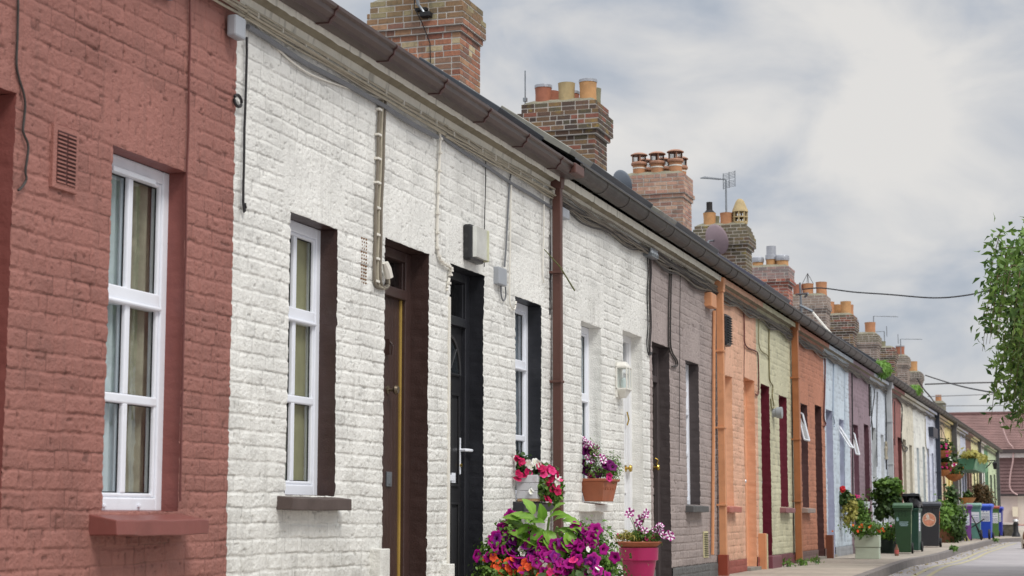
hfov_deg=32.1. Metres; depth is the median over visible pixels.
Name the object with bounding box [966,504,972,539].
wheelie bin
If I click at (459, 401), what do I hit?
door
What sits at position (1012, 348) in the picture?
tree
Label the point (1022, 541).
dog
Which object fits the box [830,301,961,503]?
terraced house
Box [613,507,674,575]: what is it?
flower pot
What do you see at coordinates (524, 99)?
antenna rod
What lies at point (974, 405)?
overhead wire
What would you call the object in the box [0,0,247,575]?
terraced house
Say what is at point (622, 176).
satellite dish
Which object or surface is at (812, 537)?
terraced house
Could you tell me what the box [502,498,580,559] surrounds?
leafy plant
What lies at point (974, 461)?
flower trough
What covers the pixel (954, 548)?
weed tuft
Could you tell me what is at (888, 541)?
flower pot
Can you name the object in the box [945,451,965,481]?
hanging basket
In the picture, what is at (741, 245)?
terraced house
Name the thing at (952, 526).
potted shrub
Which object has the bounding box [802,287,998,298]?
overhead wire
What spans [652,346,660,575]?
door
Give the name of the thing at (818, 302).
terraced house
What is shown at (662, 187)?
terraced house
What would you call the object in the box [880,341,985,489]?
terraced house
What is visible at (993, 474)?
terraced house
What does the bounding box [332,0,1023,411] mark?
sky
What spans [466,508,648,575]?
flower planter
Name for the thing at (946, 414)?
terraced house
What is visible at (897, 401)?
terraced house
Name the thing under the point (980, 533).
folded chair
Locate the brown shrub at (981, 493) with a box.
[971,480,996,505]
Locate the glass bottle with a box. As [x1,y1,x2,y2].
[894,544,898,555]
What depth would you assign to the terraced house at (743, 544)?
23.30 m
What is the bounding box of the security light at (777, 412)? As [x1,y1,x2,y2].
[772,407,782,417]
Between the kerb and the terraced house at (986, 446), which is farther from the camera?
the terraced house at (986, 446)
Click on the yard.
(1021, 530)
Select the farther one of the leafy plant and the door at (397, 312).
the leafy plant
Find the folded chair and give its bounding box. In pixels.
[971,515,990,539]
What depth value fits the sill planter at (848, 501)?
32.31 m
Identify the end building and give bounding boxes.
[948,411,1023,525]
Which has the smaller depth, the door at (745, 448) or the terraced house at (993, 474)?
the door at (745, 448)
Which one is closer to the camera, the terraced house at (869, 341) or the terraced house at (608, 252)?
the terraced house at (608, 252)
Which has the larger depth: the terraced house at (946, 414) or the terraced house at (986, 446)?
the terraced house at (986, 446)
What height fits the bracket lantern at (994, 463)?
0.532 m
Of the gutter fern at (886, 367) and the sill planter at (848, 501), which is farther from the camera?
the gutter fern at (886, 367)
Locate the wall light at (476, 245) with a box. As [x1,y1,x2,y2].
[463,224,488,264]
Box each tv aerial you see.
[414,0,432,62]
[700,171,735,211]
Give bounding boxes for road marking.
[912,543,1015,575]
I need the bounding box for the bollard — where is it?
[1012,519,1020,536]
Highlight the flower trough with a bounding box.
[958,447,989,472]
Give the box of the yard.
[995,526,1023,536]
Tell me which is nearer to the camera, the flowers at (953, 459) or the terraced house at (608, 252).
the terraced house at (608, 252)
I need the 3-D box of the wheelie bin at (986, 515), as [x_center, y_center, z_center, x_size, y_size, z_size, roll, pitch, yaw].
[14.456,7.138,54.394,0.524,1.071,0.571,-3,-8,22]
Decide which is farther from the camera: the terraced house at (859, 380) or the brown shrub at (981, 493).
the brown shrub at (981, 493)
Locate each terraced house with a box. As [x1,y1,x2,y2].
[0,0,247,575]
[226,0,472,575]
[367,0,736,575]
[419,57,583,575]
[501,105,672,575]
[517,78,809,568]
[607,201,838,562]
[612,149,861,557]
[692,199,900,537]
[704,265,774,575]
[752,246,922,502]
[792,273,944,501]
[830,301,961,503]
[848,352,881,553]
[857,319,972,497]
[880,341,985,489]
[892,378,911,502]
[895,345,989,485]
[909,361,1002,506]
[911,394,934,501]
[940,409,952,504]
[957,422,967,503]
[965,428,977,491]
[984,441,992,488]
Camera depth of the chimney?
101.54 m
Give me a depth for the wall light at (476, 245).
13.38 m
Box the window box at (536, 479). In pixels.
[513,450,564,507]
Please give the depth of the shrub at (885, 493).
35.89 m
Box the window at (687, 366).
[685,364,689,503]
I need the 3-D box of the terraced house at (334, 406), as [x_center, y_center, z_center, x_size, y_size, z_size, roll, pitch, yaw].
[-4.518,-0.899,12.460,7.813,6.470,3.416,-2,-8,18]
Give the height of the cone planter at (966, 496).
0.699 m
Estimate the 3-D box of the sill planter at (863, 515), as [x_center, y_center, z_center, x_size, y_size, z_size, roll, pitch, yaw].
[6.828,4.345,34.617,0.427,0.692,0.869,-2,-8,18]
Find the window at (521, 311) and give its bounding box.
[515,303,527,499]
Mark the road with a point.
(1007, 561)
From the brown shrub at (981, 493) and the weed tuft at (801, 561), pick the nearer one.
the weed tuft at (801, 561)
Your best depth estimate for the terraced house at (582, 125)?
27.07 m
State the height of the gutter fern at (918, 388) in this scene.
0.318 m
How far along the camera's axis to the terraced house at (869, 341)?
65.75 m
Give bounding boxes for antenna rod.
[523,71,526,103]
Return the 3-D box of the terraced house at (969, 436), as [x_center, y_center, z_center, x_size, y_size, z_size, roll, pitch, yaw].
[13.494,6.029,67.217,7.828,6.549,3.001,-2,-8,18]
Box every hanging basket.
[940,426,955,457]
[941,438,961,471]
[941,455,954,475]
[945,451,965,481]
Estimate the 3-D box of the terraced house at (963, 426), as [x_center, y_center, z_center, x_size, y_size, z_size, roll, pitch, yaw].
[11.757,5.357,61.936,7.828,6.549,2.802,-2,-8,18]
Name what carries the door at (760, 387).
in the terraced house at (582, 125)
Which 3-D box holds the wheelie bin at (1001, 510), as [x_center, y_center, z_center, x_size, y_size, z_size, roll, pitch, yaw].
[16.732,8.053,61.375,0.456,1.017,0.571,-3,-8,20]
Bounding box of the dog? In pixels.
[1021,532,1023,548]
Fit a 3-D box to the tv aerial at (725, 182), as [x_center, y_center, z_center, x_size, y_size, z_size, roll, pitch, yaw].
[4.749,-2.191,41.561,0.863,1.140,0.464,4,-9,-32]
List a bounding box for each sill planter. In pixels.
[839,486,858,527]
[855,494,872,524]
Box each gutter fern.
[871,359,895,380]
[908,384,923,396]
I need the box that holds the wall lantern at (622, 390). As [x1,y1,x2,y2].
[615,362,631,398]
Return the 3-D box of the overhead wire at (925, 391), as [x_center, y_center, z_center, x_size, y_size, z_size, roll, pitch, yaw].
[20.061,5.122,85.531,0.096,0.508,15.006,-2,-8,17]
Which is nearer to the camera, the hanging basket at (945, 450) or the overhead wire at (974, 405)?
the hanging basket at (945, 450)
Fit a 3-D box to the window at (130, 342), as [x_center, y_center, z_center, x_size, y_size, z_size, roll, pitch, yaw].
[-1.950,0.229,8.872,0.141,1.755,0.780,-2,-8,18]
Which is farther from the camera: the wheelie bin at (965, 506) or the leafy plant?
the wheelie bin at (965, 506)
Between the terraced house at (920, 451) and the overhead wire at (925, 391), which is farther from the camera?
the overhead wire at (925, 391)
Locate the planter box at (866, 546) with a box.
[832,520,892,558]
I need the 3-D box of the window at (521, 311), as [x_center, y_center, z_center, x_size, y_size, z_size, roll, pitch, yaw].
[-0.014,0.938,14.815,0.110,1.660,0.740,-2,-8,18]
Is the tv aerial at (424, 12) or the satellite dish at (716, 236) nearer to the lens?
the tv aerial at (424, 12)
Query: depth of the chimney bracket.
46.36 m
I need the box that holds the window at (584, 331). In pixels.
[581,326,589,501]
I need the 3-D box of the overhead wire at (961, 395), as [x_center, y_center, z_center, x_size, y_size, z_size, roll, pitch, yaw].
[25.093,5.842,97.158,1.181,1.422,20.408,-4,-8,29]
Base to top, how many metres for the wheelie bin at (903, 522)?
0.972 m
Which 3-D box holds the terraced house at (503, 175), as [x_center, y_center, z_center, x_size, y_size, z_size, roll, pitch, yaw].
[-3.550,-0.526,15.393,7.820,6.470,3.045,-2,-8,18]
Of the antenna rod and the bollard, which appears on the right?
the bollard
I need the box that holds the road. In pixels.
[889,542,1023,575]
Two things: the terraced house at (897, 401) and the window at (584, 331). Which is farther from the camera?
the terraced house at (897, 401)
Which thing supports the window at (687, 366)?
in the terraced house at (680, 357)
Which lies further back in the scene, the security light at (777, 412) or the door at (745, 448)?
the security light at (777, 412)
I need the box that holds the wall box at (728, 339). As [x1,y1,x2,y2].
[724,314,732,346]
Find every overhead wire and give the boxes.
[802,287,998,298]
[812,312,831,332]
[917,378,935,403]
[925,375,993,393]
[925,382,1006,384]
[928,393,1011,396]
[943,405,1023,405]
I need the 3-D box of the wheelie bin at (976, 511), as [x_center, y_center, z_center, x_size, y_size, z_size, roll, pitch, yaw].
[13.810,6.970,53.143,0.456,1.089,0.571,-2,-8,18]
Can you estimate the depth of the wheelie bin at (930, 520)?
40.72 m
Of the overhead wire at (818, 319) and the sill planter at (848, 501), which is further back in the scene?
the overhead wire at (818, 319)
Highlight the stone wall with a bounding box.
[1002,523,1012,535]
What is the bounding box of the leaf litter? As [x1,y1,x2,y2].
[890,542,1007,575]
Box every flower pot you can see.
[582,435,623,501]
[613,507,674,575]
[869,518,895,552]
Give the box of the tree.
[970,213,1023,437]
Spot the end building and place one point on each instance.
(1009, 443)
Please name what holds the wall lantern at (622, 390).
attached to the terraced house at (608, 252)
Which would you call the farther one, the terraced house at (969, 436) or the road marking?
the terraced house at (969, 436)
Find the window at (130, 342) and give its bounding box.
[102,154,168,510]
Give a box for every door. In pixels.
[382,246,410,575]
[450,271,472,575]
[623,335,632,540]
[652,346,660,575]
[731,381,747,565]
[760,387,762,525]
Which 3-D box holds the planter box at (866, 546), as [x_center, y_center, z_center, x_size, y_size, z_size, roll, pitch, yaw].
[5.959,4.268,30.182,0.947,0.653,0.868,-2,-8,18]
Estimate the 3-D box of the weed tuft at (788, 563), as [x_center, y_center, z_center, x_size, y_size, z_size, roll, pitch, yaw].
[3.977,3.960,25.627,0.215,0.189,0.298,-2,-8,18]
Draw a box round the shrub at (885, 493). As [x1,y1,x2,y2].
[866,476,904,522]
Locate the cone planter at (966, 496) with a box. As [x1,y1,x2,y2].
[959,489,975,503]
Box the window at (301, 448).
[285,220,320,494]
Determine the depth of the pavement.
26.31 m
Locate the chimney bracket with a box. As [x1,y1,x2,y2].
[795,283,813,311]
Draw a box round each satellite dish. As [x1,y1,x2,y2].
[613,170,631,188]
[705,224,728,254]
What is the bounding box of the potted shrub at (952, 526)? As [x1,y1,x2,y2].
[933,484,972,542]
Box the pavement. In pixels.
[729,537,1020,575]
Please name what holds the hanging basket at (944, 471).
attached to the terraced house at (946, 414)
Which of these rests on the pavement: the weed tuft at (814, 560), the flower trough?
the weed tuft at (814, 560)
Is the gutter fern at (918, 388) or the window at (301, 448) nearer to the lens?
the window at (301, 448)
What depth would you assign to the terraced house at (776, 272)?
46.72 m
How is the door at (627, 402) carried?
in the terraced house at (608, 252)
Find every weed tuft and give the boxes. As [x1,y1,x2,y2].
[782,558,795,566]
[795,558,807,565]
[804,556,820,564]
[949,544,958,551]
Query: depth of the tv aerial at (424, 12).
22.80 m
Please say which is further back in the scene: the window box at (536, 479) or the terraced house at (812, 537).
the terraced house at (812, 537)
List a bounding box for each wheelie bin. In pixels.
[892,503,913,553]
[902,493,923,551]
[921,502,941,546]
[957,504,966,540]
[966,503,982,539]
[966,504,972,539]
[981,504,994,538]
[992,506,999,536]
[999,507,1003,535]
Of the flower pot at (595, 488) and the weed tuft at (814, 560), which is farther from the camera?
the weed tuft at (814, 560)
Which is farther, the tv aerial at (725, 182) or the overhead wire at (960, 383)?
the overhead wire at (960, 383)
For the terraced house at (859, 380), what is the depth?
35.62 m
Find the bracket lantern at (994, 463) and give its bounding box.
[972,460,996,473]
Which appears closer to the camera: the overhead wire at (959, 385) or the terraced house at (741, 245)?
the terraced house at (741, 245)
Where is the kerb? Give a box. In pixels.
[854,538,1020,575]
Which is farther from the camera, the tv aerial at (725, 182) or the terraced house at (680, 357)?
the tv aerial at (725, 182)
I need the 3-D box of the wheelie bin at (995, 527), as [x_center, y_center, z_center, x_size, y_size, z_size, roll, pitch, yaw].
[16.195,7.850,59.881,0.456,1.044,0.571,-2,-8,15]
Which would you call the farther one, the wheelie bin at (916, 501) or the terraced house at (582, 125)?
the wheelie bin at (916, 501)

